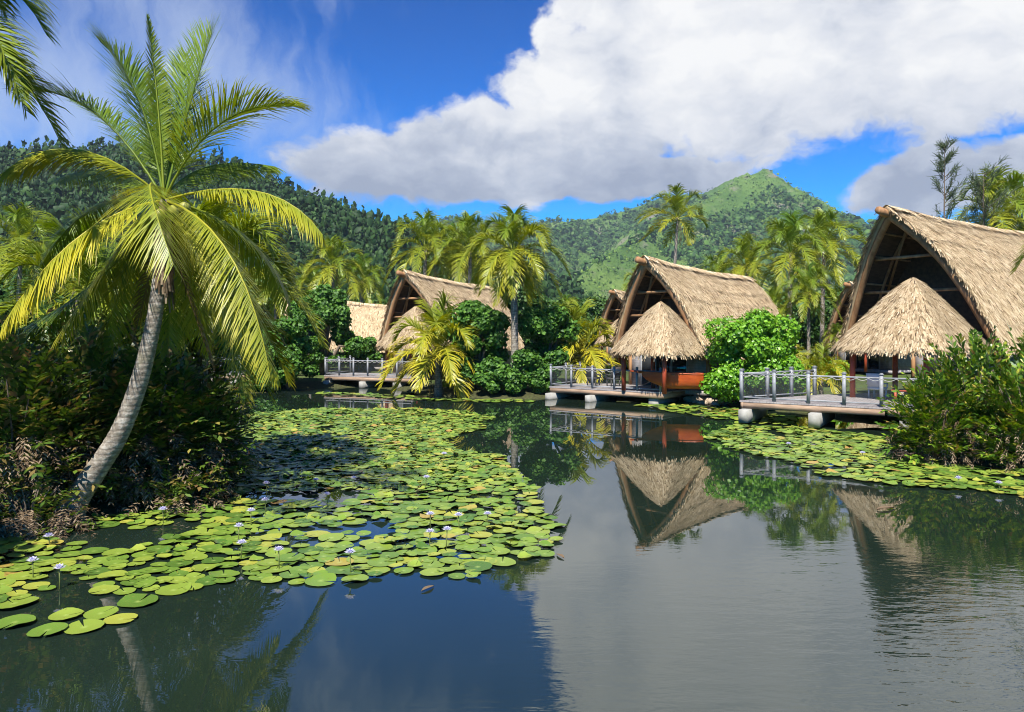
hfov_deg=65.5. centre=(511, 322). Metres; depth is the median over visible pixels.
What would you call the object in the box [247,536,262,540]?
lily pad
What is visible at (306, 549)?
lily pad
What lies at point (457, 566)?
lily pad
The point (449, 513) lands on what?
lily pad
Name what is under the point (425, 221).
coconut palm
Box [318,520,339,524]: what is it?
lily pad
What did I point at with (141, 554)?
lily pad
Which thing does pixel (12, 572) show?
lily pad
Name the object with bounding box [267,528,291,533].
lily pad
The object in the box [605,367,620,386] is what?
chair
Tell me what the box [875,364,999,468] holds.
fern shrub
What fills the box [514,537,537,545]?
lily pad
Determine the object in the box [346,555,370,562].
lily pad
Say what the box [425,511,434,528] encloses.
water lily
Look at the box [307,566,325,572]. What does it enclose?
lily pad
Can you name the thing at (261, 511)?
lily pad
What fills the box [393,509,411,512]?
lily pad
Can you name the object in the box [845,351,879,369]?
door
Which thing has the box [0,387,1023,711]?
water
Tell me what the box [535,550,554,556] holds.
lily pad
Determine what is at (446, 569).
lily pad
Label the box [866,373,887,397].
chair
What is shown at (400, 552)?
lily pad
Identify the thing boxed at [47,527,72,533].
lily pad
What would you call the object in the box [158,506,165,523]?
water lily
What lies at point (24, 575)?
lily pad
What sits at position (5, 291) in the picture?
broadleaf tree
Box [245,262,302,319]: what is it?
coconut palm
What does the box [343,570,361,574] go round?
lily pad
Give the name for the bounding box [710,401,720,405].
rock
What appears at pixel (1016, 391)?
fern shrub
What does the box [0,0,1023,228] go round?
sky
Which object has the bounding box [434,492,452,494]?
lily pad
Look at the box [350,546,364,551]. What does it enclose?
lily pad
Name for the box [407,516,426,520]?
lily pad
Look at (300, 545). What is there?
lily pad
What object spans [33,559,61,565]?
lily pad
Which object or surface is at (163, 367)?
fern shrub
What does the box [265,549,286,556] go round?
lily pad
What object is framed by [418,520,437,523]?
lily pad
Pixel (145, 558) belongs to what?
lily pad
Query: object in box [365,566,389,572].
lily pad
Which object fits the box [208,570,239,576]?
lily pad
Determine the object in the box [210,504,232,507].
lily pad
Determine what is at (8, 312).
broadleaf tree
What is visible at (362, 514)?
lily pad
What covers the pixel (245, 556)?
lily pad
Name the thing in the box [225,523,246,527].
lily pad
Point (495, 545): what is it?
lily pad
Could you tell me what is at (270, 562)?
lily pad
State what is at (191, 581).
lily pad
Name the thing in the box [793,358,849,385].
leafy shrub
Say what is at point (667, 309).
thatched hut
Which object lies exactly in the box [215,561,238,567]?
lily pad
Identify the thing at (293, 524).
lily pad
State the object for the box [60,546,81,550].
lily pad
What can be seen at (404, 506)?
lily pad
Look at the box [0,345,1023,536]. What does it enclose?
ground
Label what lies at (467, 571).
lily pad
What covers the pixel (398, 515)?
lily pad
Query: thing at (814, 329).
broadleaf tree
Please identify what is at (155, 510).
lily pad
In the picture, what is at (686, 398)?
rock
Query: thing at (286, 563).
lily pad
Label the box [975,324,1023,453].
fern shrub
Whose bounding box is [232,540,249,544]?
lily pad
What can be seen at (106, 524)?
lily pad
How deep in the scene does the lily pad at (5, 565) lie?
13.07 m
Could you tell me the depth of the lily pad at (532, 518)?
16.21 m
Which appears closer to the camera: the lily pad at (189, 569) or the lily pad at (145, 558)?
the lily pad at (189, 569)
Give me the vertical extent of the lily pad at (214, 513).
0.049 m
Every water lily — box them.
[27,556,38,576]
[44,532,53,544]
[55,564,63,588]
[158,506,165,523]
[234,522,243,539]
[237,539,245,559]
[247,507,254,524]
[261,497,268,511]
[275,546,282,568]
[344,548,355,571]
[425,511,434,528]
[426,528,433,544]
[443,526,449,548]
[453,512,463,527]
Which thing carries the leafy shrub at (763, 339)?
on the ground
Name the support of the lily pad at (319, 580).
on the water
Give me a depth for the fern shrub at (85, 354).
16.96 m
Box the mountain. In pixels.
[433,169,868,299]
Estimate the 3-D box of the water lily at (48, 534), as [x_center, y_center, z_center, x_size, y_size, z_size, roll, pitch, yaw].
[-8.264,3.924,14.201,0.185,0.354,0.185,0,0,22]
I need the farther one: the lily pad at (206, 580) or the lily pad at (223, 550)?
the lily pad at (223, 550)
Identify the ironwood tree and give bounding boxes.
[928,134,979,222]
[963,155,1023,229]
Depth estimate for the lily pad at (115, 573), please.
12.58 m
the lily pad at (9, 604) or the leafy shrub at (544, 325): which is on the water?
the lily pad at (9, 604)
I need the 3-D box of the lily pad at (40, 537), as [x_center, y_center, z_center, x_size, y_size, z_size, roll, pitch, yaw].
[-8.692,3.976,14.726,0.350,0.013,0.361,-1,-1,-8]
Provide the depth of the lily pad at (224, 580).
12.28 m
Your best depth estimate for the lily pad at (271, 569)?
12.86 m
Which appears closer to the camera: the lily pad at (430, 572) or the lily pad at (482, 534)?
the lily pad at (430, 572)
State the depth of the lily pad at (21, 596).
11.59 m
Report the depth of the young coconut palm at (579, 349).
45.38 m
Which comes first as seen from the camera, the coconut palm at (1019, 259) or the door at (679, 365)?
the coconut palm at (1019, 259)
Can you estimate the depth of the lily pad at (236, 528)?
15.36 m
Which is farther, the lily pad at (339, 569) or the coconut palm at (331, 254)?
the coconut palm at (331, 254)
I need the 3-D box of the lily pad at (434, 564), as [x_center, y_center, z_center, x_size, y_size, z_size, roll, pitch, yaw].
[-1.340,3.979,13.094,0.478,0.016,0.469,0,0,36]
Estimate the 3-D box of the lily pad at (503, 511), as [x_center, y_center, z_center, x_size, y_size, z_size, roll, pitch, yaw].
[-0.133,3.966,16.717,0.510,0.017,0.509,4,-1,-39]
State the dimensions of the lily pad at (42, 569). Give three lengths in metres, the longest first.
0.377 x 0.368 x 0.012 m
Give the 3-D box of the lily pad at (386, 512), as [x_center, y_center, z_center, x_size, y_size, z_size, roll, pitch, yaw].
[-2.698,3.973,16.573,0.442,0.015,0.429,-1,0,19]
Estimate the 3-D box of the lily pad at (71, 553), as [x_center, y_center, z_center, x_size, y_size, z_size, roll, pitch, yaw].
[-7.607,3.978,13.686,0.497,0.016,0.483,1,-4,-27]
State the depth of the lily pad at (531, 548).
14.03 m
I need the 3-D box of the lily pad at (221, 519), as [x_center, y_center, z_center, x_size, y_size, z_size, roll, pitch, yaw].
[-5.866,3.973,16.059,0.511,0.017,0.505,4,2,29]
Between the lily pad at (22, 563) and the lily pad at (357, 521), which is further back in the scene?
the lily pad at (357, 521)
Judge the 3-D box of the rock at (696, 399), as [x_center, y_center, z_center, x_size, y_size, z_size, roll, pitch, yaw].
[9.294,3.852,39.589,0.957,0.593,0.816,0,0,-38]
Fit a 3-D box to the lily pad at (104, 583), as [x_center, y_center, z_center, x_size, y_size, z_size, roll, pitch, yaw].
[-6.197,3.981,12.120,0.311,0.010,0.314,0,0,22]
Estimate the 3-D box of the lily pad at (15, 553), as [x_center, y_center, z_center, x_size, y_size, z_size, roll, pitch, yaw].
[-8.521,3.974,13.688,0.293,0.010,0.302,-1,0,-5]
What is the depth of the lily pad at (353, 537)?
14.70 m
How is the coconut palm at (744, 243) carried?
on the ground
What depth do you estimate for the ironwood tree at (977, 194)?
59.99 m
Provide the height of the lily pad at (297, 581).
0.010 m
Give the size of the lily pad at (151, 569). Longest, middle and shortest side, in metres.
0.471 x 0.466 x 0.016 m
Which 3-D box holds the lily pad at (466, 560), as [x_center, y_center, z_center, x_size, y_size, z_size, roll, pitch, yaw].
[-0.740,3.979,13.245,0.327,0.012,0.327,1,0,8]
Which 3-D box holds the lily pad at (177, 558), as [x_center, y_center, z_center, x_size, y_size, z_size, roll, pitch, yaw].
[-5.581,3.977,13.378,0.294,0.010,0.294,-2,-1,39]
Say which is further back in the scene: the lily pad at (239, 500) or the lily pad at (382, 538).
the lily pad at (239, 500)
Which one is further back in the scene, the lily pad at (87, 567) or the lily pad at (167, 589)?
the lily pad at (87, 567)
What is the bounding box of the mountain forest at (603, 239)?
[393,183,876,294]
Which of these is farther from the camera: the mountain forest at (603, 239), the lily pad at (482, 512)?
the mountain forest at (603, 239)
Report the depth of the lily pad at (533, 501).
17.69 m
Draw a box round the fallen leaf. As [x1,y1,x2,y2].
[877,506,893,509]
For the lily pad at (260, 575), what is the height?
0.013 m
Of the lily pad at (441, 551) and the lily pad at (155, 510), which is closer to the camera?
the lily pad at (441, 551)
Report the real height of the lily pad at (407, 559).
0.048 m
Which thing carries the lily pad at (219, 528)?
on the water
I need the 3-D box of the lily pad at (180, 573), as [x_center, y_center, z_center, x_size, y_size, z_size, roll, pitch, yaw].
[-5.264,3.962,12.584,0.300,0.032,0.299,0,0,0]
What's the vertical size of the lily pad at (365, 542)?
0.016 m
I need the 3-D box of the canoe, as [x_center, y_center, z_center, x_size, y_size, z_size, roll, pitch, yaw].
[7.395,2.731,38.101,3.462,0.842,0.900,0,0,14]
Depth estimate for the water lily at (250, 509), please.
15.59 m
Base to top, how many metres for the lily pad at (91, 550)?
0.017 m
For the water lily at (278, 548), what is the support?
on the water
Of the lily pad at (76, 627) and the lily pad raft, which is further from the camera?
the lily pad raft
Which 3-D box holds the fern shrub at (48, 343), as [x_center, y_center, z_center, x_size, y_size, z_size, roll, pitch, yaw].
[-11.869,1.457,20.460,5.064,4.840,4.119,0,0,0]
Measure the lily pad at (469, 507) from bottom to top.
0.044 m
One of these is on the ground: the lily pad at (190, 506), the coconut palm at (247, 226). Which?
the coconut palm at (247, 226)
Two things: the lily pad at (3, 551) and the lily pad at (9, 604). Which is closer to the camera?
the lily pad at (9, 604)
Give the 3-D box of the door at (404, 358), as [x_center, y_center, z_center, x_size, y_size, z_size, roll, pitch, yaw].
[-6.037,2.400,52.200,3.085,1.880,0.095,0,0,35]
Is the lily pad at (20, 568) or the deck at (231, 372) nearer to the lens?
the lily pad at (20, 568)
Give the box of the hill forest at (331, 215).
[0,135,592,301]
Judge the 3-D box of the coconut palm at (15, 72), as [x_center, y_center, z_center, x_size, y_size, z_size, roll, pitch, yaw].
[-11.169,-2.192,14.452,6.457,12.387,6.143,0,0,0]
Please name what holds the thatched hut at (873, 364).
on the ground
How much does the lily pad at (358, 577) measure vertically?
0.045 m
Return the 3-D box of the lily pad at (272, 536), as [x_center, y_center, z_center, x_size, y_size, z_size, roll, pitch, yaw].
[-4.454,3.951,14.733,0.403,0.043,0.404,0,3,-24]
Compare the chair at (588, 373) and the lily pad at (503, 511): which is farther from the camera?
the chair at (588, 373)
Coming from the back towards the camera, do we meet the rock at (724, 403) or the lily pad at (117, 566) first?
the rock at (724, 403)
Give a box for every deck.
[193,356,251,384]
[323,355,434,388]
[545,362,688,403]
[738,366,974,427]
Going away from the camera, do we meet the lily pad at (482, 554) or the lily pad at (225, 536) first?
the lily pad at (482, 554)
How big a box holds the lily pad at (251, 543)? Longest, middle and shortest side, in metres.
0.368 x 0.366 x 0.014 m
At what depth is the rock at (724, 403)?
38.66 m
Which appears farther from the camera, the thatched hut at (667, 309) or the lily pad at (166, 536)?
the thatched hut at (667, 309)
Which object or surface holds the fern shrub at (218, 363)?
on the ground
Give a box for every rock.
[683,395,691,401]
[691,395,704,403]
[698,400,708,404]
[704,396,715,403]
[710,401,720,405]
[715,399,728,404]
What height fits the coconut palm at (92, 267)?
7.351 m
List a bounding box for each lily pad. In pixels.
[0,536,24,541]
[0,549,7,553]
[0,563,13,567]
[0,571,11,578]
[0,579,15,586]
[0,585,12,593]
[0,596,38,608]
[0,597,6,602]
[0,614,35,628]
[1,565,30,571]
[4,571,22,575]
[6,552,24,555]
[6,570,41,579]
[6,581,25,586]
[6,590,27,595]
[7,540,27,546]
[9,557,27,561]
[10,561,31,565]
[11,593,30,598]
[14,544,45,552]
[22,581,49,588]
[26,622,67,636]
[27,574,47,578]
[28,567,54,572]
[30,556,56,561]
[31,535,52,539]
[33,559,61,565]
[34,551,52,555]
[38,585,55,589]
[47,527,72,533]
[48,607,83,619]
[51,560,75,566]
[53,551,81,556]
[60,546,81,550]
[60,557,76,560]
[64,619,104,633]
[66,541,87,544]
[71,564,85,568]
[71,569,88,573]
[79,547,108,553]
[79,575,96,579]
[81,565,101,569]
[83,567,111,574]
[83,606,118,618]
[87,557,111,564]
[88,585,119,593]
[92,581,114,586]
[94,521,119,527]
[97,570,127,577]
[102,548,133,556]
[102,559,128,565]
[103,613,137,623]
[106,554,128,559]
[108,563,126,568]
[113,587,135,594]
[115,575,133,580]
[117,593,157,606]
[120,579,138,585]
[125,570,146,575]
[127,561,144,565]
[128,525,146,528]
[131,551,155,557]
[132,573,150,578]
[133,556,153,560]
[134,579,157,587]
[136,576,156,581]
[138,519,159,525]
[138,565,168,572]
[142,585,159,590]
[143,545,172,551]
[147,508,170,512]
[150,562,166,565]
[154,576,173,583]
[155,520,173,524]
[155,583,190,594]
[156,513,181,518]
[158,539,183,543]
[161,534,180,538]
[161,567,179,572]
[163,576,188,583]
[165,559,193,566]
[169,570,188,576]
[170,551,185,555]
[170,557,183,561]
[176,512,199,516]
[176,567,194,572]
[178,579,197,583]
[179,530,199,535]
[181,547,205,555]
[183,553,207,559]
[183,583,203,589]
[184,502,205,508]
[185,572,204,578]
[191,563,221,570]
[194,528,218,534]
[195,575,219,585]
[196,541,214,546]
[197,522,220,527]
[197,544,221,551]
[201,557,224,562]
[202,510,226,516]
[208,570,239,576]
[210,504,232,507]
[210,516,232,522]
[210,534,230,538]
[212,548,232,552]
[213,526,228,530]
[213,529,233,534]
[214,577,234,582]
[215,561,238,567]
[224,512,245,517]
[225,517,241,521]
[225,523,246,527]
[226,535,245,540]
[227,526,244,530]
[229,498,250,503]
[232,506,245,509]
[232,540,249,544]
[237,555,250,558]
[239,546,262,550]
[239,560,257,565]
[242,541,261,545]
[242,563,269,570]
[243,571,259,574]
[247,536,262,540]
[248,573,272,579]
[253,509,274,514]
[253,517,273,522]
[255,541,273,546]
[255,547,275,552]
[256,498,278,502]
[257,559,285,565]
[258,522,278,527]
[260,533,281,539]
[260,564,290,572]
[261,576,281,582]
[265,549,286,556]
[266,506,285,510]
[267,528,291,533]
[271,541,288,544]
[273,519,294,524]
[275,548,291,552]
[275,553,304,560]
[279,570,303,577]
[280,560,297,565]
[282,522,301,526]
[283,512,306,517]
[288,578,304,583]
[289,566,310,572]
[291,543,309,546]
[294,518,311,522]
[296,514,314,519]
[298,546,323,552]
[298,556,314,560]
[299,499,316,503]
[300,562,323,568]
[304,530,329,536]
[304,573,336,585]
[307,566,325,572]
[311,551,337,559]
[312,570,327,575]
[315,542,335,547]
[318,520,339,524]
[318,533,343,541]
[322,546,345,552]
[325,557,353,565]
[326,565,355,573]
[334,541,353,547]
[340,535,359,540]
[341,574,368,580]
[342,518,366,523]
[343,498,361,502]
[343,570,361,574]
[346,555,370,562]
[348,550,367,556]
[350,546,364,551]
[351,564,372,568]
[352,512,371,515]
[359,539,380,545]
[361,505,383,510]
[365,543,392,550]
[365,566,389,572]
[367,557,395,566]
[373,536,394,542]
[377,552,398,557]
[378,511,391,514]
[384,513,408,518]
[385,557,403,560]
[386,490,405,493]
[388,546,401,550]
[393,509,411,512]
[394,567,413,573]
[395,521,417,526]
[396,544,413,548]
[396,550,412,554]
[397,557,423,563]
[398,503,420,508]
[404,533,423,538]
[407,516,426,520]
[408,529,428,533]
[410,500,428,504]
[411,546,436,554]
[415,505,435,509]
[417,560,444,568]
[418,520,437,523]
[418,556,437,562]
[419,568,443,575]
[421,499,439,502]
[423,510,445,514]
[427,495,443,497]
[430,502,451,507]
[430,540,456,546]
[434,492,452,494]
[434,521,452,524]
[437,567,455,571]
[438,549,455,553]
[439,557,462,563]
[444,511,463,516]
[445,527,466,532]
[448,573,464,578]
[449,502,467,505]
[450,540,465,544]
[450,563,470,569]
[455,542,479,549]
[456,498,472,501]
[458,504,476,509]
[458,559,473,563]
[463,521,482,525]
[464,561,491,571]
[465,569,480,573]
[468,526,486,530]
[469,531,492,536]
[471,551,497,558]
[472,557,496,563]
[476,511,498,515]
[486,537,508,542]
[486,543,504,548]
[488,547,509,554]
[489,557,515,565]
[493,527,515,532]
[495,509,517,513]
[509,550,522,554]
[511,529,526,533]
[514,533,535,540]
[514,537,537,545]
[523,516,539,520]
[523,546,540,550]
[524,499,543,503]
[525,506,544,509]
[525,526,549,534]
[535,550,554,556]
[536,519,553,522]
[547,523,565,526]
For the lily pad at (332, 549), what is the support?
on the water
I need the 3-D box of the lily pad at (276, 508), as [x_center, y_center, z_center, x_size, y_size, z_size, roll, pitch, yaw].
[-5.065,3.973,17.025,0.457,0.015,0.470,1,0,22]
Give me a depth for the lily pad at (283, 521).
15.94 m
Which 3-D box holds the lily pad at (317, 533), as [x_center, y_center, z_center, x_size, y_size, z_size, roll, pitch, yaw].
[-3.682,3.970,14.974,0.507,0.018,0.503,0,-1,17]
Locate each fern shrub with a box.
[0,284,108,402]
[0,308,180,508]
[0,315,116,515]
[0,460,107,540]
[58,325,244,513]
[61,290,226,398]
[95,449,241,517]
[105,351,274,505]
[176,317,266,463]
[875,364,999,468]
[903,325,1023,465]
[954,351,1023,472]
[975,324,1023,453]
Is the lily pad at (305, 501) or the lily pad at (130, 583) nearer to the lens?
the lily pad at (130, 583)
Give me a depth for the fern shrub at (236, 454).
18.10 m
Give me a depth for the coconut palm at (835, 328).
49.92 m
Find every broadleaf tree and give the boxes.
[0,268,76,302]
[0,286,73,357]
[215,267,287,352]
[277,289,308,335]
[354,292,388,304]
[500,283,566,346]
[558,298,595,348]
[575,294,606,349]
[768,290,826,351]
[804,286,842,356]
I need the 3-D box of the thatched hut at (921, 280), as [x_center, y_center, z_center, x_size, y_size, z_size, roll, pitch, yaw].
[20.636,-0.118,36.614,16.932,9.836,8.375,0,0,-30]
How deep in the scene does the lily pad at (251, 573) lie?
12.66 m
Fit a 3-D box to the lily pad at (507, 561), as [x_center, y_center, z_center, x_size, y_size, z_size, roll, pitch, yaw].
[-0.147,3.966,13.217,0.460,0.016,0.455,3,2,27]
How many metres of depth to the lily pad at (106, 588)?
11.87 m
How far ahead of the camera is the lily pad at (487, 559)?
13.37 m
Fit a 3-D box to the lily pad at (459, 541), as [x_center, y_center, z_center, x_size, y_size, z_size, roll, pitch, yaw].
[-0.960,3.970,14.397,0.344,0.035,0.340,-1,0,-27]
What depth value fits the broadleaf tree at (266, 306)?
60.57 m
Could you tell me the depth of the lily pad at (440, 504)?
17.40 m
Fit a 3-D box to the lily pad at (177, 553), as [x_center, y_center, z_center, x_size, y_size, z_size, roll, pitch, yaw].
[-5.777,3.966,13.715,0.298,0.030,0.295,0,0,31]
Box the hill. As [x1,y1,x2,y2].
[0,150,548,330]
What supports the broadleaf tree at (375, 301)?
on the ground
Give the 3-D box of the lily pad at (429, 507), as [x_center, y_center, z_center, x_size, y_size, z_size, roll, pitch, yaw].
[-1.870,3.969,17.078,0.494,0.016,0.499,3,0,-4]
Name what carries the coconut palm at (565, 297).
on the ground
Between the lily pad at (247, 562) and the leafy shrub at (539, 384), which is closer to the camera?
the lily pad at (247, 562)
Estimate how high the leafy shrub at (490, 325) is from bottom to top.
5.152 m
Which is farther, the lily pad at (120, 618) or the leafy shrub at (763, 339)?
the leafy shrub at (763, 339)
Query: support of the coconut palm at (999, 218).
on the ground
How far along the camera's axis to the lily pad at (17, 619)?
10.64 m
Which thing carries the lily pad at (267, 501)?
on the water
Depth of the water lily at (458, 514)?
15.21 m
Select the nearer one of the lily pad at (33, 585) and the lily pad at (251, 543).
the lily pad at (33, 585)
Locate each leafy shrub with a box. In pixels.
[175,329,224,369]
[220,318,272,370]
[243,368,282,391]
[261,315,319,388]
[283,283,367,374]
[335,330,382,371]
[441,300,510,387]
[472,349,543,394]
[518,303,582,378]
[527,364,561,393]
[569,353,612,382]
[699,307,805,403]
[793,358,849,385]
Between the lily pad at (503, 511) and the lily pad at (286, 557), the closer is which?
the lily pad at (286, 557)
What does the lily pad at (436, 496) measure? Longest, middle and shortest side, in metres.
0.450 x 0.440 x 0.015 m
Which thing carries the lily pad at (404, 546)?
on the water
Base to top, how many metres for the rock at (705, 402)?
0.303 m
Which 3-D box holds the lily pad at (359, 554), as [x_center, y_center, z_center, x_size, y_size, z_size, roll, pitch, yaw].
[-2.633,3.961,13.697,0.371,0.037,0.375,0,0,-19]
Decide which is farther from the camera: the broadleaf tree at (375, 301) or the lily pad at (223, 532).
the broadleaf tree at (375, 301)
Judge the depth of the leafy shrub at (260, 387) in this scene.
45.48 m
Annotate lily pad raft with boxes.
[0,391,1023,576]
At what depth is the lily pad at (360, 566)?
12.97 m
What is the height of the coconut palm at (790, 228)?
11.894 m
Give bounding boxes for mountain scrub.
[543,169,862,298]
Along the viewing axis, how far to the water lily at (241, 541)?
13.45 m
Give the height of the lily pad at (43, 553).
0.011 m
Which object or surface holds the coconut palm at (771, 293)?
on the ground
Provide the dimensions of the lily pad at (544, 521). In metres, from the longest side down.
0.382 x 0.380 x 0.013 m
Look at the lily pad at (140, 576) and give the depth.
12.50 m
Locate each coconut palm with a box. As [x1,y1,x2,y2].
[0,0,74,147]
[0,13,327,525]
[0,202,65,300]
[0,203,150,389]
[2,238,80,297]
[56,243,134,317]
[77,185,328,408]
[173,250,256,379]
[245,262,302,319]
[283,260,330,297]
[300,233,366,353]
[335,253,389,304]
[376,286,486,397]
[381,207,461,287]
[418,221,494,290]
[425,210,511,286]
[461,204,571,367]
[552,294,586,319]
[554,297,628,383]
[621,263,636,290]
[635,183,709,263]
[698,251,744,275]
[714,231,787,299]
[743,209,836,320]
[764,285,796,322]
[772,206,866,369]
[774,261,841,358]
[793,344,810,374]
[797,341,855,394]
[821,323,846,359]
[945,163,1023,230]
[969,170,1023,231]
[1009,240,1023,275]
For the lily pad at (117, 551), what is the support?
on the water
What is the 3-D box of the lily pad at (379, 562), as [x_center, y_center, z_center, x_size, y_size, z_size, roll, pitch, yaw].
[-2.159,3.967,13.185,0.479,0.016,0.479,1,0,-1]
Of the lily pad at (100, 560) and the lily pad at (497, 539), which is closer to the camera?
the lily pad at (100, 560)
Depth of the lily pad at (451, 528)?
15.40 m
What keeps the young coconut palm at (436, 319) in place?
on the ground
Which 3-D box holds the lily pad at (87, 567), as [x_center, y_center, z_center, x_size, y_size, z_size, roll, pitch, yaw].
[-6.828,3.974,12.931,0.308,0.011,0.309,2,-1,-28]
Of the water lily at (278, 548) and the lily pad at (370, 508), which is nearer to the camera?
the water lily at (278, 548)
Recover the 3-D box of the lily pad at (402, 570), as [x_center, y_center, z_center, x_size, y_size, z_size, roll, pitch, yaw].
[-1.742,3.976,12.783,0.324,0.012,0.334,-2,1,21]
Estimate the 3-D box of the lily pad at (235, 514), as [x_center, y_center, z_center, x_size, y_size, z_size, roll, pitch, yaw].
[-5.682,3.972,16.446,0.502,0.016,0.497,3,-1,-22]
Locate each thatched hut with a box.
[329,301,392,369]
[376,269,524,375]
[594,289,628,366]
[607,255,797,396]
[822,281,910,373]
[829,205,1023,396]
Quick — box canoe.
[630,370,703,388]
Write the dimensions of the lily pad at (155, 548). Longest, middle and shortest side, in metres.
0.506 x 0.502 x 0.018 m
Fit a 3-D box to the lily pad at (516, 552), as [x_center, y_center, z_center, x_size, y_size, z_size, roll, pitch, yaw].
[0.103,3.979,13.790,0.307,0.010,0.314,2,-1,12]
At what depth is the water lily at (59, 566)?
11.97 m
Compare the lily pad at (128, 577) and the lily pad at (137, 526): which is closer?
the lily pad at (128, 577)
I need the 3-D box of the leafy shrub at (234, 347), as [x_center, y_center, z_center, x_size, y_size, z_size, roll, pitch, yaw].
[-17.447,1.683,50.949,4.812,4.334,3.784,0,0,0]
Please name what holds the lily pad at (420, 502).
on the water
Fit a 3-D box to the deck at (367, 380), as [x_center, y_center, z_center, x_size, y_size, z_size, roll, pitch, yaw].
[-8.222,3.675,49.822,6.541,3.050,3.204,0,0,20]
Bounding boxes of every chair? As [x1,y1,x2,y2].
[586,366,600,385]
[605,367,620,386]
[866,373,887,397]
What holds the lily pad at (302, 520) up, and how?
on the water
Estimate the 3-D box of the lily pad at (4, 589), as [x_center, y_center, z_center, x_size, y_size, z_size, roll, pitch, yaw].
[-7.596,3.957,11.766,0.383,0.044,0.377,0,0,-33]
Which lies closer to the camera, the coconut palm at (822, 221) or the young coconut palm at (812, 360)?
the young coconut palm at (812, 360)
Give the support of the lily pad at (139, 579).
on the water
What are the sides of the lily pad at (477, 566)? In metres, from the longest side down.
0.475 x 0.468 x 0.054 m
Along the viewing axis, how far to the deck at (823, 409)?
30.95 m
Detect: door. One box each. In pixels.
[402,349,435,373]
[640,355,686,385]
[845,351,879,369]
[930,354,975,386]
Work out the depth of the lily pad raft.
21.83 m
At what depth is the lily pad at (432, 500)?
17.84 m
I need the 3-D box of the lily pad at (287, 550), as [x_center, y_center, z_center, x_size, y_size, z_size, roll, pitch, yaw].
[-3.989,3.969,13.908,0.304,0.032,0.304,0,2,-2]
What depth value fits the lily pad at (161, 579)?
12.35 m
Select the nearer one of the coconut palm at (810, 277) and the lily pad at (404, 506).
the lily pad at (404, 506)
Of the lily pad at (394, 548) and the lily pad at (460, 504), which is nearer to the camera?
the lily pad at (394, 548)
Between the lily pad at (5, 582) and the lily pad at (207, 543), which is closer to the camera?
the lily pad at (5, 582)
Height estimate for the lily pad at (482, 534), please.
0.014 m
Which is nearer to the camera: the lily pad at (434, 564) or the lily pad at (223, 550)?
the lily pad at (434, 564)
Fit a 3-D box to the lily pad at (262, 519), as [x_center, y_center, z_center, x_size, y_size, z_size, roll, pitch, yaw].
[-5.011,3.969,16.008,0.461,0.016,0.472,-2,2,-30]
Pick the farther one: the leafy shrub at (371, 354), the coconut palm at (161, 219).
the leafy shrub at (371, 354)
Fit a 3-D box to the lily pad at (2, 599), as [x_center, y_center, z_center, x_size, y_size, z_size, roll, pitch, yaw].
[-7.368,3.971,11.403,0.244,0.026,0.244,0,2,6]
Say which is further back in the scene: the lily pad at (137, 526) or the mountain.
the mountain
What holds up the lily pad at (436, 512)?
on the water
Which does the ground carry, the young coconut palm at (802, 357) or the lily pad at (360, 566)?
the young coconut palm at (802, 357)
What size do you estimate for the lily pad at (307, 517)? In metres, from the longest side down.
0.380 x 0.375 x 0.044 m
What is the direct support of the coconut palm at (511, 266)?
on the ground
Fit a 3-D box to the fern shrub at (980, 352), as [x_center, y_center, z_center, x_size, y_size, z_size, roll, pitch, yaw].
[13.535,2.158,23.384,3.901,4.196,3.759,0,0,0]
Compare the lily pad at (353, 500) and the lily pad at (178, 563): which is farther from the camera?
the lily pad at (353, 500)
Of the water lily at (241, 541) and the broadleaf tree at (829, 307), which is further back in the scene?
the broadleaf tree at (829, 307)
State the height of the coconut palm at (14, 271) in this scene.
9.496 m
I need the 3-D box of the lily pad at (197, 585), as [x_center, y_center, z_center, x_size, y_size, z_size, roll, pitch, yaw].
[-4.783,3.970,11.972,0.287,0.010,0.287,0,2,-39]
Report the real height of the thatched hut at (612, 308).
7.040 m
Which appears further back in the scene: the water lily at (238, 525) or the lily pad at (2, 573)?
the water lily at (238, 525)
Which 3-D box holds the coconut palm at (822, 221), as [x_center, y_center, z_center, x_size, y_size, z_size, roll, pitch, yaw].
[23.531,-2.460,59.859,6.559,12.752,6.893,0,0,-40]
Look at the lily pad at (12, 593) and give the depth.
11.73 m
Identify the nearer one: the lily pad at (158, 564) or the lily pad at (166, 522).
the lily pad at (158, 564)
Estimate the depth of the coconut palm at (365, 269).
77.50 m
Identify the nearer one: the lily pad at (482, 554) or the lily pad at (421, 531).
the lily pad at (482, 554)
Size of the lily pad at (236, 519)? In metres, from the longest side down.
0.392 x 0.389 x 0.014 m
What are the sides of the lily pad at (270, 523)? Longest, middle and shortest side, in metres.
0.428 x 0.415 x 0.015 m
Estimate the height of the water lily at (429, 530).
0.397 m
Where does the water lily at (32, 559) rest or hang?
on the water
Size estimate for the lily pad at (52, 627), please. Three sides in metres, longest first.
0.470 x 0.470 x 0.016 m
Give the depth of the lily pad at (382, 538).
14.65 m
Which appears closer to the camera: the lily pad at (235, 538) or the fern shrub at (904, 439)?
the lily pad at (235, 538)
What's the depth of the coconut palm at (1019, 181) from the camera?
65.75 m
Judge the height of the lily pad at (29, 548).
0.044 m
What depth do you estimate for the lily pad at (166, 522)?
15.88 m
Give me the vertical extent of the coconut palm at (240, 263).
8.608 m
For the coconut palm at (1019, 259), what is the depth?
25.59 m
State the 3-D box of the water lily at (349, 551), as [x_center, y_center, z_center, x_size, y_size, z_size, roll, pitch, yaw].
[-2.582,3.851,12.691,0.185,0.498,0.185,0,0,-23]
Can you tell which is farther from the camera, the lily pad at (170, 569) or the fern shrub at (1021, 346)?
the fern shrub at (1021, 346)

